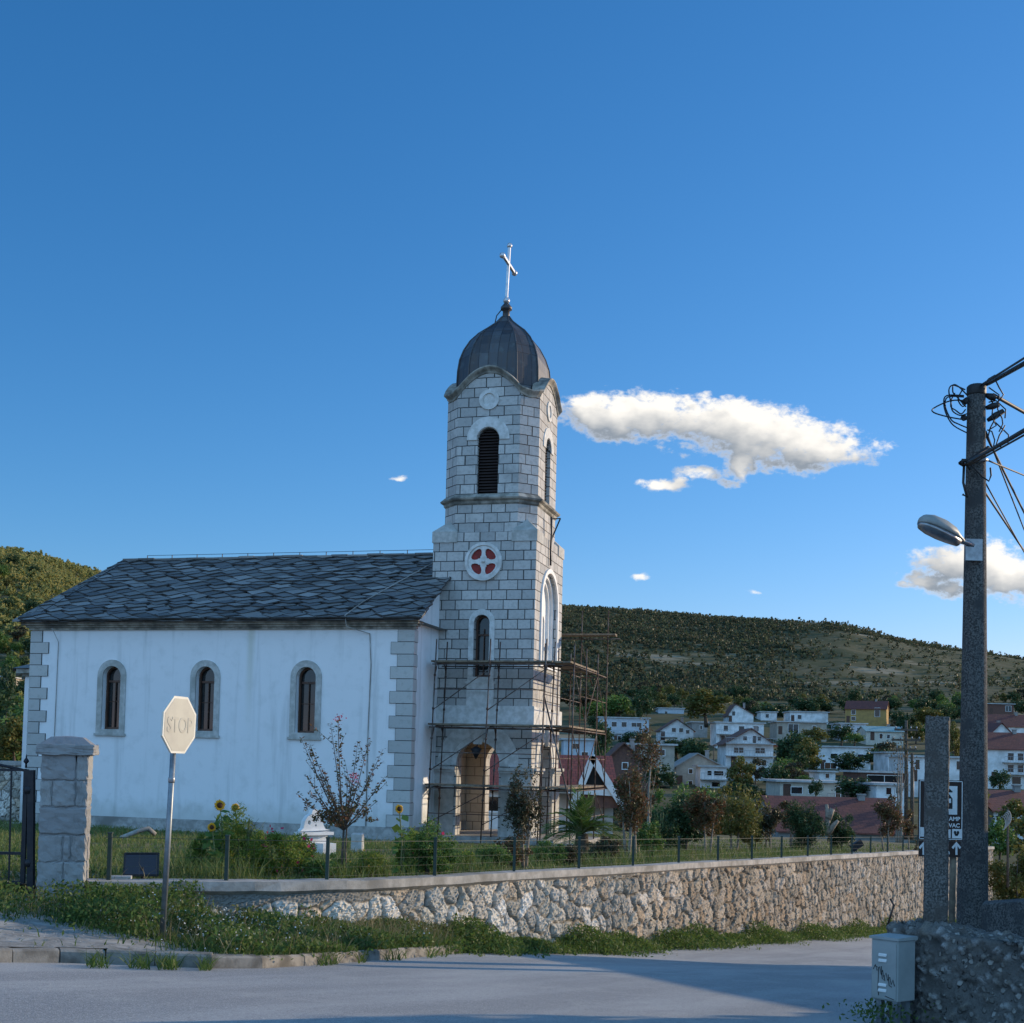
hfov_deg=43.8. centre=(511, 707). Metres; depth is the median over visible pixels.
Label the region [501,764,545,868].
young tree
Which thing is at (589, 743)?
house
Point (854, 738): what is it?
tree
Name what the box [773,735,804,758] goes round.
tree
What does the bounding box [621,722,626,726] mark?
window
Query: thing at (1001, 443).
overhead cable
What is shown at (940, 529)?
street lamp
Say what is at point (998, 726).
house
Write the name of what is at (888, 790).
window
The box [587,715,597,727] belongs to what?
tree
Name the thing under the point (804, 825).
round bush
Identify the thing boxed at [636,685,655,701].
tree
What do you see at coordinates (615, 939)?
wall foot weeds
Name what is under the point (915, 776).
door
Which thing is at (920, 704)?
tree
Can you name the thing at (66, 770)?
gate pillar
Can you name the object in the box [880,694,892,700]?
tree
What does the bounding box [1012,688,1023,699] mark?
tree
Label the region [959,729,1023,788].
house
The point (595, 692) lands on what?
tree
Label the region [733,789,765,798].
tree
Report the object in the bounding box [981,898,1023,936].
wall
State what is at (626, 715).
tree
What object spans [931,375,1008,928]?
utility pole
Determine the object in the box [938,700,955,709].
tree
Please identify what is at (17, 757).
tree
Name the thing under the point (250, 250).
sky
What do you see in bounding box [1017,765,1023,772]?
window
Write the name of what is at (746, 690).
tree
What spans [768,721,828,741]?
house
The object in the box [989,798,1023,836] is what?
tree
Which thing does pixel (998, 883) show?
bush
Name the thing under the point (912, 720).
tree
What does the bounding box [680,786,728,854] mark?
young tree
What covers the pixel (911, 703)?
tree
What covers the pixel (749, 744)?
house
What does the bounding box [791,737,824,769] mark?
tree
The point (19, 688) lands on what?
tree
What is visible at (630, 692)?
tree
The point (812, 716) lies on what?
house
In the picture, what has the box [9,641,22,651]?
tree
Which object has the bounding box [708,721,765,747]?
house
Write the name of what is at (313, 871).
flower bush
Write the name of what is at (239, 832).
sunflower
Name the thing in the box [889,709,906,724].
tree
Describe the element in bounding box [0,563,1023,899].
ground
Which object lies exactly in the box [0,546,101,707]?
hill scrub
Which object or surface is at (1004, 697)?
tree
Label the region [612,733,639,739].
house
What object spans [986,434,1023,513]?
overhead cable
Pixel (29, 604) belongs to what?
tree
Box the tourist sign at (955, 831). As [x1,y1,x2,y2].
[918,780,962,922]
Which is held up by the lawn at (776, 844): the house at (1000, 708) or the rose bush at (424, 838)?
the rose bush at (424, 838)
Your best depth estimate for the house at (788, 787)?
164.73 m
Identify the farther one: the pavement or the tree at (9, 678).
the tree at (9, 678)
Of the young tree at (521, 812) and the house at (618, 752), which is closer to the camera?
the young tree at (521, 812)
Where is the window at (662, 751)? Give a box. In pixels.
[653,749,664,755]
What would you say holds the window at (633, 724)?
in the house at (623, 724)
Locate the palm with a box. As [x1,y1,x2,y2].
[534,784,628,854]
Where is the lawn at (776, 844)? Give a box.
[0,820,915,883]
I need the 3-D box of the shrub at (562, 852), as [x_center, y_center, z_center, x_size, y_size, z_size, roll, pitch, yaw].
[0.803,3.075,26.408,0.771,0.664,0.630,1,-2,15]
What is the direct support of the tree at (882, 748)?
on the ground at (818, 663)
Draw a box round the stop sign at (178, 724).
[159,696,195,938]
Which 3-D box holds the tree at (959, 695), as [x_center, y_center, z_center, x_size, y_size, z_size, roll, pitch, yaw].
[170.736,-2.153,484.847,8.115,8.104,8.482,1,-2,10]
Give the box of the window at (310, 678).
[287,660,321,739]
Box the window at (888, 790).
[885,787,891,794]
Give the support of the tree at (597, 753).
on the ground at (818, 663)
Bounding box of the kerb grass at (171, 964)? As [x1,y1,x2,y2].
[72,943,456,970]
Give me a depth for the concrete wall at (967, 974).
10.37 m
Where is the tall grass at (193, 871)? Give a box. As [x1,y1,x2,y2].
[148,841,875,878]
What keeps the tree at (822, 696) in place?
on the ground at (818, 663)
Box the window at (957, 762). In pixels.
[956,761,959,769]
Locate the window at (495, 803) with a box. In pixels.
[489,795,497,812]
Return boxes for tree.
[0,564,10,579]
[0,629,8,650]
[0,654,23,668]
[0,660,16,724]
[0,686,21,721]
[0,703,23,718]
[0,712,20,739]
[0,715,22,760]
[0,716,22,760]
[2,577,14,588]
[2,598,15,606]
[4,553,20,565]
[9,625,28,640]
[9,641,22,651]
[12,696,23,704]
[13,654,29,665]
[13,681,24,696]
[21,636,30,654]
[22,598,41,611]
[28,564,40,570]
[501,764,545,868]
[560,686,598,709]
[574,701,608,718]
[586,687,598,695]
[586,719,614,755]
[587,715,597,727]
[594,745,609,755]
[601,691,618,701]
[602,693,635,716]
[607,711,620,716]
[612,763,650,858]
[614,710,630,716]
[619,731,649,742]
[621,712,635,716]
[626,687,636,699]
[626,716,664,856]
[630,692,655,716]
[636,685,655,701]
[637,689,654,698]
[641,763,677,788]
[652,700,672,710]
[654,684,664,693]
[654,692,666,701]
[661,738,697,760]
[663,684,674,696]
[666,693,680,707]
[675,688,688,704]
[676,688,735,727]
[679,737,709,755]
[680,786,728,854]
[700,785,721,798]
[711,689,727,704]
[715,794,763,850]
[720,780,760,793]
[724,755,756,787]
[728,685,742,697]
[733,695,744,704]
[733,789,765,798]
[739,685,750,695]
[739,698,756,706]
[745,699,759,711]
[747,757,768,783]
[748,706,762,715]
[754,804,783,850]
[759,703,794,716]
[759,763,790,782]
[768,756,801,778]
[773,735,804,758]
[775,730,821,768]
[778,800,801,847]
[783,760,809,778]
[786,749,811,772]
[787,695,802,705]
[789,697,836,711]
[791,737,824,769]
[793,700,807,710]
[796,775,814,779]
[801,727,830,744]
[805,701,819,710]
[808,779,823,795]
[813,694,830,710]
[827,723,854,745]
[828,751,864,769]
[831,775,870,796]
[838,697,850,712]
[843,732,865,745]
[848,688,860,700]
[859,748,887,764]
[871,743,890,750]
[871,794,908,849]
[872,740,900,751]
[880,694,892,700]
[886,698,899,709]
[886,734,919,842]
[889,701,903,711]
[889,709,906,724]
[895,718,904,732]
[902,808,917,849]
[907,699,916,707]
[908,712,923,726]
[908,721,924,744]
[912,706,945,724]
[913,696,931,710]
[928,689,945,699]
[930,701,937,709]
[930,703,957,717]
[936,694,948,703]
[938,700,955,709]
[948,691,960,702]
[950,721,959,755]
[951,706,960,718]
[952,696,960,710]
[988,769,1012,789]
[988,817,1019,860]
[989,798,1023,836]
[999,692,1007,702]
[1006,815,1023,856]
[1007,692,1020,700]
[1008,699,1020,711]
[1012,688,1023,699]
[1015,699,1023,713]
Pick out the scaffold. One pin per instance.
(573, 667)
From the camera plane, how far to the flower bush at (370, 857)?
19.26 m
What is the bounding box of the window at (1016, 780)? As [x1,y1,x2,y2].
[1011,776,1020,784]
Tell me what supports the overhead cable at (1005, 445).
attached to the utility pole at (972, 881)
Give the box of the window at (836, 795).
[835,786,840,796]
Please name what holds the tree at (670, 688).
on the ground at (818, 663)
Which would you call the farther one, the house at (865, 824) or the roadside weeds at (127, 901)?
the house at (865, 824)
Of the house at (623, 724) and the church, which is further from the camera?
the house at (623, 724)
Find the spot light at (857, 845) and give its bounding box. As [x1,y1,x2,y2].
[849,839,863,852]
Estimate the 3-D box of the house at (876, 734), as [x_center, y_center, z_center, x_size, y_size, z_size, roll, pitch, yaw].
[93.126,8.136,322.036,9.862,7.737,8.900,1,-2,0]
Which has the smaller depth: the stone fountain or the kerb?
the kerb
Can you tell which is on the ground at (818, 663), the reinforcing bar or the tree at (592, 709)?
the tree at (592, 709)
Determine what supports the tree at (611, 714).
on the ground at (818, 663)
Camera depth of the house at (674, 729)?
305.06 m
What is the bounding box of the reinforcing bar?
[886,898,894,925]
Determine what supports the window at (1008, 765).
in the house at (1005, 751)
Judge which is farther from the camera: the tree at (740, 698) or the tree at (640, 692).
the tree at (640, 692)
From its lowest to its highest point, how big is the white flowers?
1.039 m
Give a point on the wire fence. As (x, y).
(110, 837)
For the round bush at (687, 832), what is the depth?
39.53 m
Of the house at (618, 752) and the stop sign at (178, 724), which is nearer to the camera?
the stop sign at (178, 724)
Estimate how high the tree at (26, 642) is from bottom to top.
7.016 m
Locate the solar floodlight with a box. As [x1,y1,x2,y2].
[123,852,159,878]
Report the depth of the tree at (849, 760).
234.57 m
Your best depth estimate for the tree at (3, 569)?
463.39 m
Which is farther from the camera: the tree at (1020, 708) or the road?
the tree at (1020, 708)
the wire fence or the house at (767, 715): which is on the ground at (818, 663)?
the house at (767, 715)
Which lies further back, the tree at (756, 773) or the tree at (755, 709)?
the tree at (755, 709)
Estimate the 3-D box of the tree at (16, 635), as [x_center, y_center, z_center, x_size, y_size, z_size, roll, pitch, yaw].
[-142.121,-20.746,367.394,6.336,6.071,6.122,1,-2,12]
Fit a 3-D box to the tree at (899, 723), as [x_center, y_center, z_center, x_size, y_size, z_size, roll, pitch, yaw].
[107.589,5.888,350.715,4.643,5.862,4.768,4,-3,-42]
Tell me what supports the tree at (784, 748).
on the ground at (818, 663)
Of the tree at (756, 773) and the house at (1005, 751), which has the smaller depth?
the tree at (756, 773)
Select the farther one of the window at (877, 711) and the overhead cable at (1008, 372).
the window at (877, 711)
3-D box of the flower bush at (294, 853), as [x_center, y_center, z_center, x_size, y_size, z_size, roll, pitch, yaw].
[-3.419,2.177,18.614,1.048,0.924,0.994,1,-2,0]
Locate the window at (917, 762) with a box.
[915,759,919,769]
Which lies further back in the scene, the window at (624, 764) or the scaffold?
the window at (624, 764)
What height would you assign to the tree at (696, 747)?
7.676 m
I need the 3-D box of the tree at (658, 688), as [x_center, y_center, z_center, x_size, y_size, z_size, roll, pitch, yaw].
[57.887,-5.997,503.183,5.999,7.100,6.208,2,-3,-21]
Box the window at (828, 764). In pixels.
[824,762,836,768]
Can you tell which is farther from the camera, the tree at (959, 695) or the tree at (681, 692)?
the tree at (959, 695)
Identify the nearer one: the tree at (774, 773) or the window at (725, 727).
the tree at (774, 773)
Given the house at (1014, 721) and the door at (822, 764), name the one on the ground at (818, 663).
the house at (1014, 721)
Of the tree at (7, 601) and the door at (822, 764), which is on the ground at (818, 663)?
the tree at (7, 601)
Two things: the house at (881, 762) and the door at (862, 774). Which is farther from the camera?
the house at (881, 762)
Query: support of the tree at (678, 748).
on the ground at (818, 663)
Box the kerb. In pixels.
[0,945,468,967]
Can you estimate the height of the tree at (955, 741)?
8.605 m
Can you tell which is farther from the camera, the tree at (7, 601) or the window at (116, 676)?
the tree at (7, 601)
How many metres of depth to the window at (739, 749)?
221.92 m
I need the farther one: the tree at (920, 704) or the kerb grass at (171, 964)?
the tree at (920, 704)
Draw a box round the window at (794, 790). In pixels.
[791,786,802,793]
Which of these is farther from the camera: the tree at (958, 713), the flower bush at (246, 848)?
the tree at (958, 713)
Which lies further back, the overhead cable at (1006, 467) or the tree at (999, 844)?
the tree at (999, 844)
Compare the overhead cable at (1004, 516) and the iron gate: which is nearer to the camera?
the iron gate
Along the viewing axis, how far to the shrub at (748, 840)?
43.74 m
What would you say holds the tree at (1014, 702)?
on the ground at (818, 663)
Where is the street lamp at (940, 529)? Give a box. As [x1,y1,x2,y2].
[917,514,964,545]
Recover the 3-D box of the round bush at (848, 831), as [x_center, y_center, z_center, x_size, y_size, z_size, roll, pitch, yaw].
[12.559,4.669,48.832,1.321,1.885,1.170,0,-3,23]
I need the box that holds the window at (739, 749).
[733,747,743,752]
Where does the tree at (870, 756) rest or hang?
on the ground at (818, 663)
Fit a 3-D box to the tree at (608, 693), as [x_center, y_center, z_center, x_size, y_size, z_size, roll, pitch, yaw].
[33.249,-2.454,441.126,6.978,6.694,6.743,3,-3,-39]
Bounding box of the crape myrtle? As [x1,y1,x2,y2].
[297,715,386,874]
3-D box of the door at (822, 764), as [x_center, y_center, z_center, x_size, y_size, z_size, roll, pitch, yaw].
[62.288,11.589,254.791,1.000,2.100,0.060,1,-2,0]
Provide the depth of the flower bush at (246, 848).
18.34 m
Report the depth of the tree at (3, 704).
110.75 m
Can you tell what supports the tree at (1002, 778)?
on the ground at (818, 663)
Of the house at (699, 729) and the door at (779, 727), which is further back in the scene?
the house at (699, 729)
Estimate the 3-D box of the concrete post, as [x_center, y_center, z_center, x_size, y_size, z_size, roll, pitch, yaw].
[3.643,0.997,10.922,0.210,1.850,0.210,1,-3,18]
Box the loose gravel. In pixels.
[6,918,193,950]
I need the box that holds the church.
[12,243,599,845]
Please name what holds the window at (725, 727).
in the house at (719, 731)
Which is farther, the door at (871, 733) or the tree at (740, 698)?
the tree at (740, 698)
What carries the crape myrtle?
on the lawn at (776, 844)
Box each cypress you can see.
[636,702,642,716]
[904,713,910,735]
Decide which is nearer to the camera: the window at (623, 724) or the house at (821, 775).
the house at (821, 775)
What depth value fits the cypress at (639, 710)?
344.92 m
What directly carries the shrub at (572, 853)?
on the lawn at (776, 844)
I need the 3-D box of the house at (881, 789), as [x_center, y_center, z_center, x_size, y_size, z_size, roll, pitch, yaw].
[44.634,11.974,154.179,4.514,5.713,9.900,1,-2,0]
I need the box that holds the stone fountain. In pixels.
[294,809,335,854]
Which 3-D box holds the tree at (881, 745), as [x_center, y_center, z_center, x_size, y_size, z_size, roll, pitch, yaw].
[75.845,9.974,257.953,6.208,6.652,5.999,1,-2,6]
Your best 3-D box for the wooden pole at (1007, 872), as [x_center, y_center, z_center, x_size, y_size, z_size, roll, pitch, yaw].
[23.307,6.618,59.799,0.129,3.673,0.129,0,-3,22]
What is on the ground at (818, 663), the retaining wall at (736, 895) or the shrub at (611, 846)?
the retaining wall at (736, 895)
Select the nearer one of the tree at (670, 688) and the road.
the road
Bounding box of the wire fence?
[105,832,917,880]
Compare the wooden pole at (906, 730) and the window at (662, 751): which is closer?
the wooden pole at (906, 730)
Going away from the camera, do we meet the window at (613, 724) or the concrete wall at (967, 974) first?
the concrete wall at (967, 974)
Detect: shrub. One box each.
[324,852,348,869]
[403,827,421,862]
[474,843,512,868]
[492,833,533,866]
[532,840,568,864]
[549,843,586,865]
[585,835,627,861]
[636,820,665,856]
[644,808,682,848]
[737,821,764,848]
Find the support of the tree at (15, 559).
on the ground at (818, 663)
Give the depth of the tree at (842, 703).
444.81 m
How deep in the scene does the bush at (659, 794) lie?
83.75 m
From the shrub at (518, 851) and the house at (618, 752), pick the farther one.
the house at (618, 752)
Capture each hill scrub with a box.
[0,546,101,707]
[560,604,1023,703]
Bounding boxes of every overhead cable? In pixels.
[965,428,1023,464]
[966,465,1023,549]
[969,434,1023,465]
[981,357,1023,384]
[986,431,1023,529]
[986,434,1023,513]
[986,483,1023,551]
[987,361,1023,384]
[988,460,1023,475]
[993,393,1023,413]
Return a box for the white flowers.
[7,881,434,948]
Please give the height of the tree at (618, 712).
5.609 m
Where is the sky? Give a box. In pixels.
[0,0,1023,656]
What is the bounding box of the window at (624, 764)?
[622,762,627,769]
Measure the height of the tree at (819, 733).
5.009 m
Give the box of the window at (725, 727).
[723,725,727,730]
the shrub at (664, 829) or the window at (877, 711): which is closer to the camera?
the shrub at (664, 829)
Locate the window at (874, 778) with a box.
[867,775,899,782]
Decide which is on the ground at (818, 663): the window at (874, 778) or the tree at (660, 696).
the tree at (660, 696)
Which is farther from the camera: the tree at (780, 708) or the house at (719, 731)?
the tree at (780, 708)
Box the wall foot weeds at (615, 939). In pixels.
[235,909,955,957]
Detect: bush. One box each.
[184,832,211,875]
[206,801,264,870]
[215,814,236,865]
[241,826,273,872]
[249,825,314,878]
[293,830,316,874]
[300,856,340,878]
[347,848,393,876]
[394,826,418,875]
[403,816,458,874]
[613,786,658,830]
[643,781,718,822]
[646,794,711,850]
[706,821,720,836]
[713,781,770,834]
[781,799,830,849]
[826,805,855,849]
[988,838,1023,899]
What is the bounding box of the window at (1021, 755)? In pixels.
[1017,753,1023,760]
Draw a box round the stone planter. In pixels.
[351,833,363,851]
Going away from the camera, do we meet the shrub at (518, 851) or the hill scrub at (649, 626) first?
the shrub at (518, 851)
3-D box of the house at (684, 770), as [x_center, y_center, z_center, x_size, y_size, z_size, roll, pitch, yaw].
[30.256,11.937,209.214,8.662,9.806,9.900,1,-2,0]
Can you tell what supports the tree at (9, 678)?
on the ground at (818, 663)
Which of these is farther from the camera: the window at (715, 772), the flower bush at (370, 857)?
the window at (715, 772)
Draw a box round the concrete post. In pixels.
[923,715,949,923]
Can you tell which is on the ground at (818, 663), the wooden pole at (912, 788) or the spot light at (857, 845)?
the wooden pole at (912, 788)
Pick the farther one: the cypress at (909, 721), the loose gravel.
the cypress at (909, 721)
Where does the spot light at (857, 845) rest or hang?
on the lawn at (776, 844)
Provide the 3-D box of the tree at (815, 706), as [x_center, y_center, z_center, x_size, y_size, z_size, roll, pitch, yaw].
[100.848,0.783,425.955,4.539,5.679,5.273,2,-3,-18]
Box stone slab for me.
[111,875,131,878]
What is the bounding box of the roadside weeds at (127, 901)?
[0,847,482,959]
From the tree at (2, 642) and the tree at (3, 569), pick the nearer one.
the tree at (2, 642)
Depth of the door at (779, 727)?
325.10 m
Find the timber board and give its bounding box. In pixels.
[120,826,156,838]
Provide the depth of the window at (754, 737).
221.97 m
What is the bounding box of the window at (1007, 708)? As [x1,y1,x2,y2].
[1005,706,1010,711]
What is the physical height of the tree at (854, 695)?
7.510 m
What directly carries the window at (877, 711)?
in the house at (874, 713)
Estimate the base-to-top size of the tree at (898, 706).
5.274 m
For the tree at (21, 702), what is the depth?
252.84 m
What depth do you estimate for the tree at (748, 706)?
413.79 m
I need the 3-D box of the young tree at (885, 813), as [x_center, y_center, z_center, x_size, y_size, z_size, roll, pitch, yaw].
[15.350,4.740,51.809,1.406,2.428,1.194,3,-3,-41]
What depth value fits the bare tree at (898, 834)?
85.64 m
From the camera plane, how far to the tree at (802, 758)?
227.85 m
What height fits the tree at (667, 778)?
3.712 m
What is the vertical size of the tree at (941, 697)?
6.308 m
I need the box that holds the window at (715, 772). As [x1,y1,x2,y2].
[713,770,723,775]
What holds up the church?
on the lawn at (776, 844)
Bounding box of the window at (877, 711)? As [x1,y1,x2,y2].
[874,709,879,716]
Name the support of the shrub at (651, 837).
on the lawn at (776, 844)
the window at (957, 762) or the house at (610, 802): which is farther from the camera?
the window at (957, 762)
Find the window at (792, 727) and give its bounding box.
[788,724,798,732]
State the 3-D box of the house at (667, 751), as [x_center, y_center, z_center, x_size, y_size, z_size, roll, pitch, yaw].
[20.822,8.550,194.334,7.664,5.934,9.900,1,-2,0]
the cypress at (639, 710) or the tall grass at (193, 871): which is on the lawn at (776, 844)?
the tall grass at (193, 871)
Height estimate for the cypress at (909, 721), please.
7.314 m
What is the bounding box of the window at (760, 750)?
[755,747,764,753]
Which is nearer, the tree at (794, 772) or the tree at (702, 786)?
the tree at (702, 786)
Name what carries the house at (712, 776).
on the ground at (818, 663)
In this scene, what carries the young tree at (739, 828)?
on the lawn at (776, 844)
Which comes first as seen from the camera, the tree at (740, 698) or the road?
the road
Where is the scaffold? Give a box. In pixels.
[425,611,619,844]
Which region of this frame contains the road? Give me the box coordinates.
[0,935,889,1022]
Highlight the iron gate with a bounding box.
[0,754,35,897]
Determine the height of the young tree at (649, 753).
3.915 m
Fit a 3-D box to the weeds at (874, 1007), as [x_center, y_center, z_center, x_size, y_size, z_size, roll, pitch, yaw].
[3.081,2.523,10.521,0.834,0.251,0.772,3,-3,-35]
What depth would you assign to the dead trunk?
48.00 m
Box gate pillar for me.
[36,736,98,902]
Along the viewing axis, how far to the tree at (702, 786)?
137.95 m
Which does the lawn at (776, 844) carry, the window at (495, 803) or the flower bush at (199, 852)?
the flower bush at (199, 852)
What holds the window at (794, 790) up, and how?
in the house at (788, 787)
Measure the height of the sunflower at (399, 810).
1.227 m
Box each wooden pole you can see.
[891,720,920,839]
[910,753,913,839]
[1006,809,1008,886]
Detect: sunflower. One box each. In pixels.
[200,822,224,873]
[210,799,234,872]
[231,803,246,873]
[390,804,410,873]
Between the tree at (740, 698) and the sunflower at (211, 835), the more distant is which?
the tree at (740, 698)
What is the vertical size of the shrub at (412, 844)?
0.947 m
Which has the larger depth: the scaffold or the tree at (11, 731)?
the tree at (11, 731)
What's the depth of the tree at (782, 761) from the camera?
208.49 m
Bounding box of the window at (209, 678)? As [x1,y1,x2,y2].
[190,660,219,737]
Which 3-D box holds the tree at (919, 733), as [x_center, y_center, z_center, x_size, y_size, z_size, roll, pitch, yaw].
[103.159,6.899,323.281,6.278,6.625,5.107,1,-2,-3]
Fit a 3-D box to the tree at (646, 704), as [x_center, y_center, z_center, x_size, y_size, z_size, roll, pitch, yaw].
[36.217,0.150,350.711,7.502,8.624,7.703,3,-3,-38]
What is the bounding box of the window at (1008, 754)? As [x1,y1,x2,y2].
[1007,752,1013,760]
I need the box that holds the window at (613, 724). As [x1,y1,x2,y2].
[611,721,616,726]
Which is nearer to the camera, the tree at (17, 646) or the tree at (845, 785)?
the tree at (845, 785)
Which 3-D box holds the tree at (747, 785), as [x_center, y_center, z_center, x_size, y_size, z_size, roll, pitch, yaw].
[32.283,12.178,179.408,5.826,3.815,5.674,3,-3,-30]
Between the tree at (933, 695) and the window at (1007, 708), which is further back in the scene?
the tree at (933, 695)
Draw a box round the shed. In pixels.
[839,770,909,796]
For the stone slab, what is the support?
on the lawn at (776, 844)
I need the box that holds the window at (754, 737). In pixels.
[752,735,756,742]
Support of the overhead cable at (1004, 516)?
attached to the utility pole at (972, 881)
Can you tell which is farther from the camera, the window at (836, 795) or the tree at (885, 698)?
the tree at (885, 698)
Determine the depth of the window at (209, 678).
41.50 m
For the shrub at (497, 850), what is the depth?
23.26 m
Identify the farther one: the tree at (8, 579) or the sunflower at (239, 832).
the tree at (8, 579)
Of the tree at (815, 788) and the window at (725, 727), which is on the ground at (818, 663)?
the tree at (815, 788)
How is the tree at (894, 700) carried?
on the ground at (818, 663)
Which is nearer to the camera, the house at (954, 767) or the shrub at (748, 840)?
the shrub at (748, 840)
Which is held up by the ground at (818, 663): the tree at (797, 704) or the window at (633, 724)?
the tree at (797, 704)
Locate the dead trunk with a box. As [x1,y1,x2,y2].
[822,804,838,836]
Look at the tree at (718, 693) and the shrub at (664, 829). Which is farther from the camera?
the tree at (718, 693)
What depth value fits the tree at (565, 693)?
418.63 m
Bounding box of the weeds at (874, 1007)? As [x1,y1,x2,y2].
[822,997,940,1022]
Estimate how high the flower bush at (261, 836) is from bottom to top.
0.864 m
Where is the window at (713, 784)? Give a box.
[711,781,719,786]
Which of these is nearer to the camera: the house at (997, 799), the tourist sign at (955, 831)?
the tourist sign at (955, 831)
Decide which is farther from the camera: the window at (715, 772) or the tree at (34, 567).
the tree at (34, 567)
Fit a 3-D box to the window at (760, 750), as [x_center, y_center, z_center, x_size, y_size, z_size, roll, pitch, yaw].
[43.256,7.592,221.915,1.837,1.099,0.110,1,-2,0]
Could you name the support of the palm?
on the lawn at (776, 844)
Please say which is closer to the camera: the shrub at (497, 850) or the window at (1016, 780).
the shrub at (497, 850)
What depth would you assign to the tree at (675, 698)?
436.81 m
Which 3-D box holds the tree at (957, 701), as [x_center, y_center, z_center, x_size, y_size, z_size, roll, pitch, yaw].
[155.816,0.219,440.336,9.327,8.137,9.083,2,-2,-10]
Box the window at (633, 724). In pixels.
[631,722,641,726]
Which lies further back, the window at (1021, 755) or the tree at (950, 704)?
the tree at (950, 704)
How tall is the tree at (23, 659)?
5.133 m
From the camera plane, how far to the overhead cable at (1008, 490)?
23.61 m
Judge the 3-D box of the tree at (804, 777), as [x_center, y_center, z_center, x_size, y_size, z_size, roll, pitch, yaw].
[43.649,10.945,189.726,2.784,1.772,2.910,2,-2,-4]
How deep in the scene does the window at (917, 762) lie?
184.88 m
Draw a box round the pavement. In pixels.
[0,871,258,954]
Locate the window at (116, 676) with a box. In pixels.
[93,660,125,735]
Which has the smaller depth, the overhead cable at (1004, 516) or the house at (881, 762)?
the overhead cable at (1004, 516)
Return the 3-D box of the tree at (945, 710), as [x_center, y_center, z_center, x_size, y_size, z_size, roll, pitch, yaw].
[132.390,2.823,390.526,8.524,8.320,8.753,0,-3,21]
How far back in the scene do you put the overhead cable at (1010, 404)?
20.74 m
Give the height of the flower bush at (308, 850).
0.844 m
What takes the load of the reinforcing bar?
attached to the concrete wall at (967, 974)
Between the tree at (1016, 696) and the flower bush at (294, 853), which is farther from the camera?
the tree at (1016, 696)
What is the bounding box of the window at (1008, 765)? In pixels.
[1007,764,1013,772]
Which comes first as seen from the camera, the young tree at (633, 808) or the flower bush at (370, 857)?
the flower bush at (370, 857)
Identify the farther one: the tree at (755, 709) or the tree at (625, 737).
the tree at (755, 709)
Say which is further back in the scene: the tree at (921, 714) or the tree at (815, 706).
the tree at (815, 706)
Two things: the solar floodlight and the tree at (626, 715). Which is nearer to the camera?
the solar floodlight
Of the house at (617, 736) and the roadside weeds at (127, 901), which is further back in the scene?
the house at (617, 736)
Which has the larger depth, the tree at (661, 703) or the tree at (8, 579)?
the tree at (8, 579)
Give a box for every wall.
[0,760,21,820]
[85,846,994,942]
[886,917,1023,1022]
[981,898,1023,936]
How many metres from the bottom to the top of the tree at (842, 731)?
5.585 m
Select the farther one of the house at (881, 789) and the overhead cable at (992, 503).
the house at (881, 789)
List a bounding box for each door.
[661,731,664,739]
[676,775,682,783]
[731,756,736,766]
[778,726,781,733]
[783,784,790,795]
[821,760,825,768]
[860,770,866,780]
[870,732,873,739]
[910,767,916,780]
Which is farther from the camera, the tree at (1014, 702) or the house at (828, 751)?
the tree at (1014, 702)
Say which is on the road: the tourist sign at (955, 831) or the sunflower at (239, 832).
the tourist sign at (955, 831)
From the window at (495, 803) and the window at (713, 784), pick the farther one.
the window at (713, 784)
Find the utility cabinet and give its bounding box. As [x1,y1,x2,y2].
[869,933,917,1022]
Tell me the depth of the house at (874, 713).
385.91 m
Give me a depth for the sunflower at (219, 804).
18.12 m
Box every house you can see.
[0,676,23,688]
[488,754,622,833]
[559,738,594,754]
[597,716,650,732]
[606,739,648,793]
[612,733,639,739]
[626,743,677,782]
[654,717,695,742]
[655,707,685,713]
[674,750,722,784]
[685,721,708,737]
[692,765,729,787]
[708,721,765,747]
[714,726,777,780]
[722,703,754,721]
[753,794,909,842]
[755,711,777,720]
[761,778,840,796]
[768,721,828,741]
[782,711,829,723]
[804,770,838,780]
[816,745,873,769]
[829,723,867,740]
[844,699,889,725]
[856,724,904,745]
[856,782,909,815]
[870,751,908,770]
[885,755,959,796]
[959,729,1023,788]
[987,703,1015,714]
[987,712,1023,732]
[987,721,1011,732]
[988,785,1023,842]
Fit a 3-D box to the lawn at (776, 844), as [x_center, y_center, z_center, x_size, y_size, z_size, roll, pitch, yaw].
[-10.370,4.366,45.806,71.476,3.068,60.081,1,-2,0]
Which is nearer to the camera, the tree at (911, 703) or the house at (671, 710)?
the house at (671, 710)

